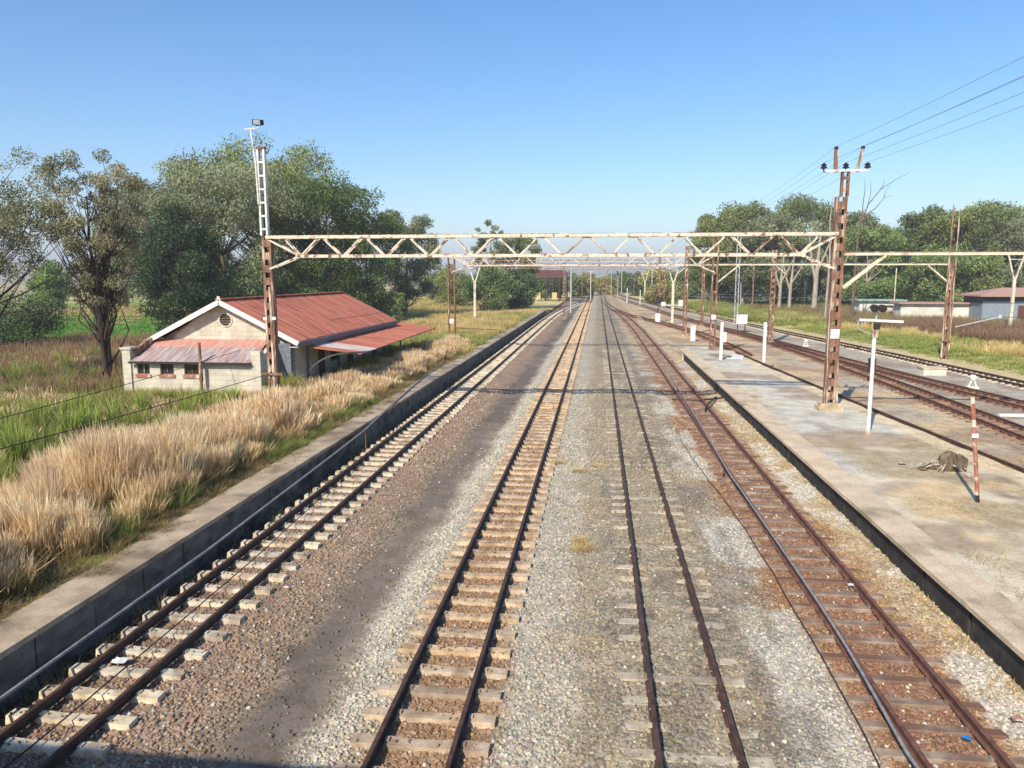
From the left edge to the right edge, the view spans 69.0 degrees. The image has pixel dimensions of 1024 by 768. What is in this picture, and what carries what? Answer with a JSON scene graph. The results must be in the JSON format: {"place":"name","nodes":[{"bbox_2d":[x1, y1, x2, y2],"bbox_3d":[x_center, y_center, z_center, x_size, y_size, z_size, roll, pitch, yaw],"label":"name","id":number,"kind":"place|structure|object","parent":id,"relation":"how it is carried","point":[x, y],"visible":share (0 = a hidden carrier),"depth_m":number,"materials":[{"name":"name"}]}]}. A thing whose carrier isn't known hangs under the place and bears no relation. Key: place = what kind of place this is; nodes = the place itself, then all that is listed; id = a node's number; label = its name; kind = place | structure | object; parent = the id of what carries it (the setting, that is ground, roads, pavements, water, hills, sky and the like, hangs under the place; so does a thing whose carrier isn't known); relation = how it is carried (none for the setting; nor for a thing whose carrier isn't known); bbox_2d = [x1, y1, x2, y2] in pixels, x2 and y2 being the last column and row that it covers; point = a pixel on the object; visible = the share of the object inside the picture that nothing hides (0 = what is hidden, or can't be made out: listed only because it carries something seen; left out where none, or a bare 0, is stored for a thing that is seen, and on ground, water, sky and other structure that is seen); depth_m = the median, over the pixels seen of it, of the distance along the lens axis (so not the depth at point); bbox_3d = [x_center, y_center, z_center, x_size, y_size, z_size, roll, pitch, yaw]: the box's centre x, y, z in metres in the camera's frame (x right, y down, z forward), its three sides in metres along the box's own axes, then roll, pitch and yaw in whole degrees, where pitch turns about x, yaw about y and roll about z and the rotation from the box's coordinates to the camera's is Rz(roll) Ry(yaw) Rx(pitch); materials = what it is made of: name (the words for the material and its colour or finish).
{"place":"outdoors","nodes":[
{"label":"outdoors","id":0,"kind":"place"},
{"bbox_2d":[0,334,471,604],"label":"tall dry grass","id":1,"kind":"structure","parent":0,"point":[208,444],"depth_m":19.88,"materials":[{"name":"beige plant"}]},
{"bbox_2d":[0,347,472,622],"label":"green edge grass","id":2,"kind":"structure","parent":0,"point":[286,447],"depth_m":19.61,"materials":[{"name":"green plant"}]},
{"bbox_2d":[0,260,924,278],"bbox_3d":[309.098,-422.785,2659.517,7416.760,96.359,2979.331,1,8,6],"label":"hills","id":3,"kind":"structure","parent":0,"point":[600,273],"depth_m":3240.05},
{"bbox_2d":[0,279,1023,767],"bbox_3d":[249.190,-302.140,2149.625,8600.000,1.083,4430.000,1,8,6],"label":"ground","id":4,"kind":"structure","parent":0,"point":[530,363],"depth_m":15.82,"materials":[{"name":"gravel"}]},
{"bbox_2d":[0,287,75,347],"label":"bush","id":5,"kind":"object","parent":4,"relation":"on","point":[36,318],"visible":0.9,"depth_m":68.11,"materials":[{"name":"green plant"}]},
{"bbox_2d":[0,145,82,315],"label":"eucalyptus tree","id":6,"kind":"object","parent":4,"relation":"on","point":[12,214],"visible":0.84,"depth_m":43.55,"materials":[{"name":"green plant"}]},
{"bbox_2d":[24,259,74,309],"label":"round tree","id":7,"kind":"object","parent":4,"relation":"on","point":[54,287],"visible":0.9,"depth_m":143.76,"materials":[{"name":"green plant"}]},
{"bbox_2d":[29,147,151,377],"bbox_3d":[-25.002,-6.696,44.928,5.997,14.676,7.296,-2,8,-15],"label":"eucalyptus tree","id":8,"kind":"object","parent":4,"relation":"on","point":[103,297],"visible":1,"depth_m":44.10,"materials":[{"name":"green plant"}]},
{"bbox_2d":[80,213,148,307],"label":"broad tree","id":9,"kind":"object","parent":4,"relation":"on","point":[131,289],"visible":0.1,"depth_m":156.87,"materials":[{"name":"green plant"}]},
{"bbox_2d":[92,174,214,324],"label":"eucalyptus tree","id":10,"kind":"object","parent":4,"relation":"on","point":[149,189],"visible":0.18,"depth_m":102.59,"materials":[{"name":"green plant"}]},
{"bbox_2d":[125,199,229,330],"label":"cypress tree","id":11,"kind":"object","parent":4,"relation":"on","point":[181,297],"visible":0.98,"depth_m":85.93,"materials":[{"name":"green plant"}]},
{"bbox_2d":[0,314,417,488],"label":"meadow weeds","id":12,"kind":"object","parent":4,"relation":"on","point":[65,366],"visible":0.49,"depth_m":37.71,"materials":[{"name":"green plant"}]},
{"bbox_2d":[135,148,307,308],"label":"eucalyptus tree","id":13,"kind":"object","parent":4,"relation":"on","point":[246,279],"visible":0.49,"depth_m":92.62,"materials":[{"name":"green plant"}]},
{"bbox_2d":[155,130,358,296],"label":"eucalyptus tree","id":14,"kind":"object","parent":4,"relation":"on","point":[290,174],"visible":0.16,"depth_m":108.75,"materials":[{"name":"green plant"}]},
{"bbox_2d":[244,119,282,388],"bbox_3d":[-11.863,-5.599,35.960,1.372,13.720,0.750,1,8,6],"label":"lattice mast","id":15,"kind":"object","parent":4,"relation":"on","point":[271,326],"visible":0.84,"depth_m":35.89,"materials":[{"name":"metal"}]},
{"bbox_2d":[0,374,268,449],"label":"sagging cable","id":16,"kind":"object","parent":15,"relation":"attached to","point":[121,416],"visible":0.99,"depth_m":24.12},
{"bbox_2d":[265,231,838,269],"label":"gantry beam","id":17,"kind":"structure","parent":15,"relation":"attached to","point":[545,236],"depth_m":34.05,"materials":[{"name":"metal"}]},
{"bbox_2d":[0,309,547,712],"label":"station platform","id":18,"kind":"structure","parent":4,"relation":"on","point":[37,634],"depth_m":17.22,"materials":[{"name":"concrete"}]},
{"bbox_2d":[4,297,547,352],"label":"straw grass","id":19,"kind":"structure","parent":4,"relation":"on","point":[504,320],"depth_m":103.33,"materials":[{"name":"beige plant"}]},
{"bbox_2d":[117,340,435,401],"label":"wall weeds","id":20,"kind":"object","parent":4,"relation":"on","point":[361,361],"depth_m":46.16,"materials":[{"name":"green plant"}]},
{"bbox_2d":[119,291,436,394],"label":"station building","id":21,"kind":"structure","parent":4,"relation":"on","point":[314,339],"depth_m":41.58,"materials":[{"name":"metal"}]},
{"bbox_2d":[136,364,150,376],"bbox_3d":[-19.761,-0.764,39.995,0.855,0.800,0.190,1,8,6],"label":"window","id":22,"kind":"structure","parent":21,"relation":"in","point":[143,369],"depth_m":40.04,"materials":[{"name":"red glass"}]},
{"bbox_2d":[159,364,174,377],"bbox_3d":[-18.430,-0.742,39.844,0.907,0.800,0.190,1,8,6],"label":"window","id":23,"kind":"structure","parent":21,"relation":"in","point":[165,368],"depth_m":39.89,"materials":[{"name":"red glass"}]},
{"bbox_2d":[183,364,198,377],"bbox_3d":[-17.040,-0.719,39.686,0.985,0.800,0.190,1,8,6],"label":"window","id":24,"kind":"structure","parent":21,"relation":"in","point":[192,371],"depth_m":39.74,"materials":[{"name":"red glass"}]},
{"bbox_2d":[0,300,447,418],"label":"sagging cable","id":25,"kind":"object","parent":21,"relation":"attached to","point":[166,372],"visible":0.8,"depth_m":30.79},
{"bbox_2d":[0,295,592,767],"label":"railway track","id":26,"kind":"structure","parent":4,"relation":"on","point":[466,389],"depth_m":15.74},
{"bbox_2d":[3,445,375,767],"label":"slack wire","id":27,"kind":"object","parent":26,"relation":"on","point":[44,735],"visible":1,"depth_m":13.49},
{"bbox_2d":[7,390,568,767],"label":"spilled stones","id":28,"kind":"object","parent":26,"relation":"on","point":[216,634],"visible":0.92,"depth_m":16.20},
{"bbox_2d":[252,165,399,310],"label":"broad tree","id":29,"kind":"object","parent":4,"relation":"on","point":[339,198],"visible":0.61,"depth_m":102.83,"materials":[{"name":"green plant"}]},
{"bbox_2d":[310,211,416,315],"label":"broad tree","id":30,"kind":"object","parent":4,"relation":"on","point":[381,242],"visible":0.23,"depth_m":111.91,"materials":[{"name":"green plant"}]},
{"bbox_2d":[390,292,406,322],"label":"sapling","id":31,"kind":"object","parent":4,"relation":"on","point":[403,310],"visible":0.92,"depth_m":91.49,"materials":[{"name":"green plant"}]},
{"bbox_2d":[368,208,444,315],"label":"eucalyptus tree","id":32,"kind":"object","parent":4,"relation":"on","point":[418,267],"visible":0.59,"depth_m":121.79,"materials":[{"name":"green plant"}]},
{"bbox_2d":[422,272,447,299],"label":"bush","id":33,"kind":"object","parent":4,"relation":"on","point":[431,277],"visible":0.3,"depth_m":210.55,"materials":[{"name":"green plant"}]},
{"bbox_2d":[432,264,468,305],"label":"bush","id":34,"kind":"object","parent":4,"relation":"on","point":[443,274],"visible":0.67,"depth_m":169.58,"materials":[{"name":"green plant"}]},
{"bbox_2d":[447,258,455,335],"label":"lattice mast","id":35,"kind":"object","parent":4,"relation":"on","point":[449,319],"visible":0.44,"depth_m":66.63,"materials":[{"name":"metal"}]},
{"bbox_2d":[336,295,592,767],"bbox_3d":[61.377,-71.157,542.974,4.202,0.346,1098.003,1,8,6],"label":"railway track","id":36,"kind":"structure","parent":4,"relation":"on","point":[562,370],"depth_m":15.72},
{"bbox_2d":[467,262,481,316],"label":"post","id":37,"kind":"object","parent":4,"relation":"on","point":[474,283],"visible":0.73,"depth_m":110.27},
{"bbox_2d":[465,259,674,270],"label":"gantry beam","id":38,"kind":"structure","parent":37,"relation":"attached to","point":[542,262],"depth_m":108.97,"materials":[{"name":"metal"}]},
{"bbox_2d":[470,219,507,297],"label":"eucalyptus tree","id":39,"kind":"object","parent":4,"relation":"on","point":[480,242],"visible":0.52,"depth_m":149.03,"materials":[{"name":"green plant"}]},
{"bbox_2d":[458,263,521,310],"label":"bush","id":40,"kind":"object","parent":4,"relation":"on","point":[494,279],"visible":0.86,"depth_m":138.29,"materials":[{"name":"green plant"}]},
{"bbox_2d":[0,465,1023,767],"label":"track ballast","id":41,"kind":"structure","parent":4,"relation":"on","point":[518,741],"depth_m":13.46,"materials":[{"name":"gravel"}]},
{"bbox_2d":[0,350,1023,725],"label":"dead tufts","id":42,"kind":"object","parent":4,"relation":"on","point":[580,542],"visible":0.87,"depth_m":18.97,"materials":[{"name":"beige plant"}]},
{"bbox_2d":[496,238,541,298],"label":"eucalyptus tree","id":43,"kind":"object","parent":4,"relation":"on","point":[517,244],"visible":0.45,"depth_m":156.60,"materials":[{"name":"green plant"}]},
{"bbox_2d":[502,267,541,309],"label":"bush","id":44,"kind":"object","parent":4,"relation":"on","point":[528,287],"visible":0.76,"depth_m":144.77,"materials":[{"name":"green plant"}]},
{"bbox_2d":[533,270,568,300],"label":"platform shelter","id":45,"kind":"object","parent":4,"relation":"on","point":[549,274],"visible":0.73,"depth_m":210.42,"materials":[{"name":"brown metal"}]},
{"bbox_2d":[536,269,569,297],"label":"bush","id":46,"kind":"object","parent":4,"relation":"on","point":[549,285],"visible":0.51,"depth_m":239.84,"materials":[{"name":"green plant"}]},
{"bbox_2d":[341,382,797,474],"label":"distant ballast","id":47,"kind":"structure","parent":4,"relation":"on","point":[570,445],"depth_m":31.62,"materials":[{"name":"gravel"}]},
{"bbox_2d":[568,275,589,297],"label":"bush","id":48,"kind":"object","parent":4,"relation":"on","point":[578,290],"visible":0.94,"depth_m":245.70,"materials":[{"name":"green plant"}]},
{"bbox_2d":[576,271,600,295],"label":"bush","id":49,"kind":"object","parent":4,"relation":"on","point":[588,275],"visible":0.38,"depth_m":274.31,"materials":[{"name":"green plant"}]},
{"bbox_2d":[594,275,621,294],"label":"bush","id":50,"kind":"object","parent":4,"relation":"on","point":[601,281],"visible":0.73,"depth_m":292.26,"materials":[{"name":"green plant"}]},
{"bbox_2d":[622,271,653,295],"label":"bush","id":51,"kind":"object","parent":4,"relation":"on","point":[629,282],"visible":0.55,"depth_m":270.40,"materials":[{"name":"green plant"}]},
{"bbox_2d":[635,267,680,290],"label":"bush","id":52,"kind":"object","parent":4,"relation":"on","point":[654,278],"visible":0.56,"depth_m":251.91,"materials":[{"name":"green plant"}]},
{"bbox_2d":[641,284,685,303],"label":"bush","id":53,"kind":"object","parent":4,"relation":"on","point":[651,297],"visible":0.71,"depth_m":192.14,"materials":[{"name":"green plant"}]},
{"bbox_2d":[665,258,682,323],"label":"post","id":54,"kind":"object","parent":4,"relation":"on","point":[672,305],"visible":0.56,"depth_m":107.81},
{"bbox_2d":[602,301,755,355],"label":"railway track","id":55,"kind":"structure","parent":4,"relation":"on","point":[705,337],"depth_m":88.12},
{"bbox_2d":[680,246,688,336],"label":"lattice mast","id":56,"kind":"object","parent":4,"relation":"on","point":[684,334],"visible":0.94,"depth_m":85.70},
{"bbox_2d":[669,266,705,298],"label":"bush","id":57,"kind":"object","parent":4,"relation":"on","point":[680,286],"visible":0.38,"depth_m":230.03,"materials":[{"name":"green plant"}]},
{"bbox_2d":[600,294,775,767],"bbox_3d":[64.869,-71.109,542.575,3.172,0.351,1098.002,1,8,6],"label":"railway track","id":58,"kind":"structure","parent":4,"relation":"on","point":[732,731],"depth_m":14.04,"materials":[{"name":"concrete"}]},
{"bbox_2d":[698,250,705,326],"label":"lattice mast","id":59,"kind":"object","parent":4,"relation":"on","point":[702,306],"visible":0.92,"depth_m":101.33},
{"bbox_2d":[683,213,742,301],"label":"eucalyptus tree","id":60,"kind":"object","parent":4,"relation":"on","point":[695,274],"visible":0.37,"depth_m":177.15,"materials":[{"name":"green plant"}]},
{"bbox_2d":[684,268,769,302],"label":"bush","id":61,"kind":"object","parent":4,"relation":"on","point":[722,288],"visible":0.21,"depth_m":194.74,"materials":[{"name":"green plant"}]},
{"bbox_2d":[701,200,791,305],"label":"eucalyptus tree","id":62,"kind":"object","parent":4,"relation":"on","point":[738,220],"visible":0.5,"depth_m":165.41,"materials":[{"name":"green plant"}]},
{"bbox_2d":[767,250,776,342],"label":"lattice mast","id":63,"kind":"object","parent":4,"relation":"on","point":[773,303],"visible":0.91,"depth_m":76.56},
{"bbox_2d":[735,212,815,302],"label":"eucalyptus tree","id":64,"kind":"object","parent":4,"relation":"on","point":[778,223],"visible":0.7,"depth_m":156.65,"materials":[{"name":"green plant"}]},
{"bbox_2d":[676,430,880,767],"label":"slack wire","id":65,"kind":"object","parent":4,"relation":"on","point":[801,622],"visible":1,"depth_m":14.13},
{"bbox_2d":[773,252,793,308],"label":"gum trunk","id":66,"kind":"object","parent":4,"relation":"on","point":[782,277],"visible":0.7,"depth_m":143.64,"materials":[{"name":"beige plant"}]},
{"bbox_2d":[755,278,828,302],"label":"bush","id":67,"kind":"object","parent":4,"relation":"on","point":[797,293],"visible":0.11,"depth_m":193.76,"materials":[{"name":"green plant"}]},
{"bbox_2d":[784,256,803,306],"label":"gum trunk","id":68,"kind":"object","parent":4,"relation":"on","point":[792,279],"visible":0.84,"depth_m":143.43,"materials":[{"name":"beige plant"}]},
{"bbox_2d":[601,299,1023,767],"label":"railway track","id":69,"kind":"structure","parent":4,"relation":"on","point":[997,756],"depth_m":15.29,"materials":[{"name":"metal"}]},
{"bbox_2d":[661,353,919,767],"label":"rail","id":70,"kind":"object","parent":69,"relation":"on","point":[908,754],"visible":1,"depth_m":14.07,"materials":[{"name":"metal"}]},
{"bbox_2d":[773,192,853,302],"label":"eucalyptus tree","id":71,"kind":"object","parent":4,"relation":"on","point":[796,210],"visible":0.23,"depth_m":171.71,"materials":[{"name":"green plant"}]},
{"bbox_2d":[610,294,1023,411],"bbox_3d":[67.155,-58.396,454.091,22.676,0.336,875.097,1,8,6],"label":"railway track","id":72,"kind":"structure","parent":4,"relation":"on","point":[954,388],"depth_m":48.97,"materials":[{"name":"metal"}]},
{"bbox_2d":[809,236,828,308],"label":"gum trunk","id":73,"kind":"object","parent":4,"relation":"on","point":[815,271],"visible":0.66,"depth_m":142.53,"materials":[{"name":"beige plant"}]},
{"bbox_2d":[618,293,1023,388],"bbox_3d":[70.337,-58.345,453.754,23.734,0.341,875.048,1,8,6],"label":"railway track","id":74,"kind":"structure","parent":4,"relation":"on","point":[992,378],"depth_m":62.52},
{"bbox_2d":[824,197,832,318],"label":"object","id":75,"kind":"object","parent":4,"relation":"on","point":[827,289],"visible":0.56,"depth_m":111.99,"materials":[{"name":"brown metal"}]},
{"bbox_2d":[802,207,881,297],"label":"eucalyptus tree","id":76,"kind":"object","parent":4,"relation":"on","point":[854,217],"visible":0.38,"depth_m":165.13,"materials":[{"name":"green plant"}]},
{"bbox_2d":[666,300,1023,374],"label":"verge scrub","id":77,"kind":"object","parent":4,"relation":"on","point":[1002,337],"visible":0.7,"depth_m":92.15,"materials":[{"name":"green plant"}]},
{"bbox_2d":[677,346,1023,690],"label":"station platform","id":78,"kind":"structure","parent":4,"relation":"on","point":[975,602],"depth_m":20.93,"materials":[{"name":"concrete"}]},
{"bbox_2d":[707,236,719,349],"bbox_3d":[17.362,-7.578,64.013,0.900,10.262,0.700,1,8,6],"label":"lattice mast","id":79,"kind":"object","parent":78,"relation":"on","point":[711,318],"visible":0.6,"depth_m":63.97,"materials":[{"name":"metal"}]},
{"bbox_2d":[452,257,714,272],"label":"gantry beam","id":80,"kind":"structure","parent":79,"relation":"attached to","point":[605,264],"depth_m":64.61,"materials":[{"name":"metal"}]},
{"bbox_2d":[814,146,870,411],"bbox_3d":[14.490,-4.412,33.074,2.120,11.890,0.800,1,8,6],"label":"lattice mast","id":81,"kind":"object","parent":78,"relation":"on","point":[833,332],"visible":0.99,"depth_m":33.02,"materials":[{"name":"metal"}]},
{"bbox_2d":[842,251,1023,288],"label":"plain beam","id":82,"kind":"structure","parent":81,"relation":"attached to","point":[869,267],"depth_m":32.43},
{"bbox_2d":[735,351,1023,472],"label":"old rail","id":83,"kind":"object","parent":78,"relation":"on","point":[969,448],"visible":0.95,"depth_m":30.04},
{"bbox_2d":[858,305,903,433],"bbox_3d":[13.857,-0.508,28.256,1.619,4.971,0.315,1,8,6],"label":"lamp post","id":84,"kind":"object","parent":78,"relation":"on","point":[876,309],"visible":1,"depth_m":28.15,"materials":[{"name":"metal"}]},
{"bbox_2d":[908,450,972,477],"bbox_3d":[13.565,2.459,23.458,1.674,0.863,1.684,6,10,38],"label":"stump","id":85,"kind":"object","parent":78,"relation":"on","point":[949,461],"visible":0.99,"depth_m":23.11,"materials":[{"name":"wood"}]},
{"bbox_2d":[970,397,979,502],"bbox_3d":[12.321,1.757,19.809,0.470,2.862,0.135,1,8,6],"label":"marker stake","id":86,"kind":"object","parent":78,"relation":"on","point":[975,436],"visible":1,"depth_m":19.78,"materials":[{"name":"metal"}]},
{"bbox_2d":[705,325,1023,445],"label":"railway track","id":87,"kind":"structure","parent":4,"relation":"on","point":[914,393],"depth_m":42.75,"materials":[{"name":"metal"}]},
{"bbox_2d":[825,223,912,303],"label":"eucalyptus tree","id":88,"kind":"object","parent":4,"relation":"on","point":[882,238],"visible":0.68,"depth_m":155.80,"materials":[{"name":"green plant"}]},
{"bbox_2d":[849,299,907,312],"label":"building","id":89,"kind":"structure","parent":4,"relation":"on","point":[861,304],"depth_m":130.40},
{"bbox_2d":[850,173,907,315],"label":"dead tree","id":90,"kind":"object","parent":4,"relation":"on","point":[853,288],"visible":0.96,"depth_m":112.75,"materials":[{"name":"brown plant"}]},
{"bbox_2d":[870,223,920,301],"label":"eucalyptus tree","id":91,"kind":"object","parent":4,"relation":"on","point":[882,272],"visible":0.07,"depth_m":172.11,"materials":[{"name":"green plant"}]},
{"bbox_2d":[886,204,962,298],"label":"eucalyptus tree","id":92,"kind":"object","parent":4,"relation":"on","point":[911,222],"visible":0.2,"depth_m":163.62,"materials":[{"name":"green plant"}]},
{"bbox_2d":[889,301,970,317],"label":"building","id":93,"kind":"structure","parent":4,"relation":"on","point":[924,308],"depth_m":115.20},
{"bbox_2d":[916,366,947,375],"bbox_3d":[29.587,-0.904,52.579,1.600,0.600,1.300,1,8,6],"label":"cable pit","id":94,"kind":"object","parent":4,"relation":"on","point":[932,370],"visible":0.89,"depth_m":52.03,"materials":[{"name":"concrete"}]},
{"bbox_2d":[895,240,1003,301],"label":"bush","id":95,"kind":"object","parent":4,"relation":"on","point":[916,292],"visible":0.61,"depth_m":152.98,"materials":[{"name":"green plant"}]},
{"bbox_2d":[939,205,960,358],"bbox_3d":[36.224,-8.360,61.584,1.000,12.600,0.545,1,8,6],"label":"twin pole mast","id":96,"kind":"object","parent":4,"relation":"on","point":[945,340],"visible":1,"depth_m":61.77,"materials":[{"name":"paint"}]},
{"bbox_2d":[718,263,948,282],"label":"plain beam","id":97,"kind":"structure","parent":96,"relation":"attached to","point":[926,264],"depth_m":62.34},
{"bbox_2d":[916,203,1010,300],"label":"eucalyptus tree","id":98,"kind":"object","parent":4,"relation":"on","point":[978,231],"visible":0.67,"depth_m":152.12,"materials":[{"name":"green plant"}]},
{"bbox_2d":[956,288,1023,321],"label":"blue shed","id":99,"kind":"structure","parent":4,"relation":"on","point":[991,303],"depth_m":110.47,"materials":[{"name":"paint"}]},
{"bbox_2d":[958,197,1023,283],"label":"eucalyptus tree","id":100,"kind":"object","parent":4,"relation":"on","point":[1011,213],"visible":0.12,"depth_m":166.30,"materials":[{"name":"green plant"}]},
{"bbox_2d":[994,215,1023,287],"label":"eucalyptus tree","id":101,"kind":"object","parent":4,"relation":"on","point":[1014,241],"visible":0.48,"depth_m":160.07,"materials":[{"name":"green plant"}]},
{"bbox_2d":[1008,255,1023,324],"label":"post","id":102,"kind":"object","parent":4,"relation":"on","point":[1012,299],"visible":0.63,"depth_m":93.64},
{"bbox_2d":[0,0,1023,267],"label":"sky","id":103,"kind":"structure","parent":0,"point":[523,116],"materials":[{"name":"blue"}]},
{"bbox_2d":[496,263,664,271],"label":"gantry beam","id":104,"kind":"structure","parent":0,"point":[581,263],"depth_m":142.38,"materials":[{"name":"metal"}]},
{"bbox_3d":[-5.825,2.289,29.681,0.038,0.890,0.044,1,8,6],"label":"pipe stake","id":105,"kind":"object","parent":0,"visible":0},
{"bbox_2d":[0,357,445,700],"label":"conduit pipe","id":106,"kind":"object","parent":105,"relation":"attached to","point":[41,669],"visible":0.89,"depth_m":15.82,"materials":[{"name":"metal"}]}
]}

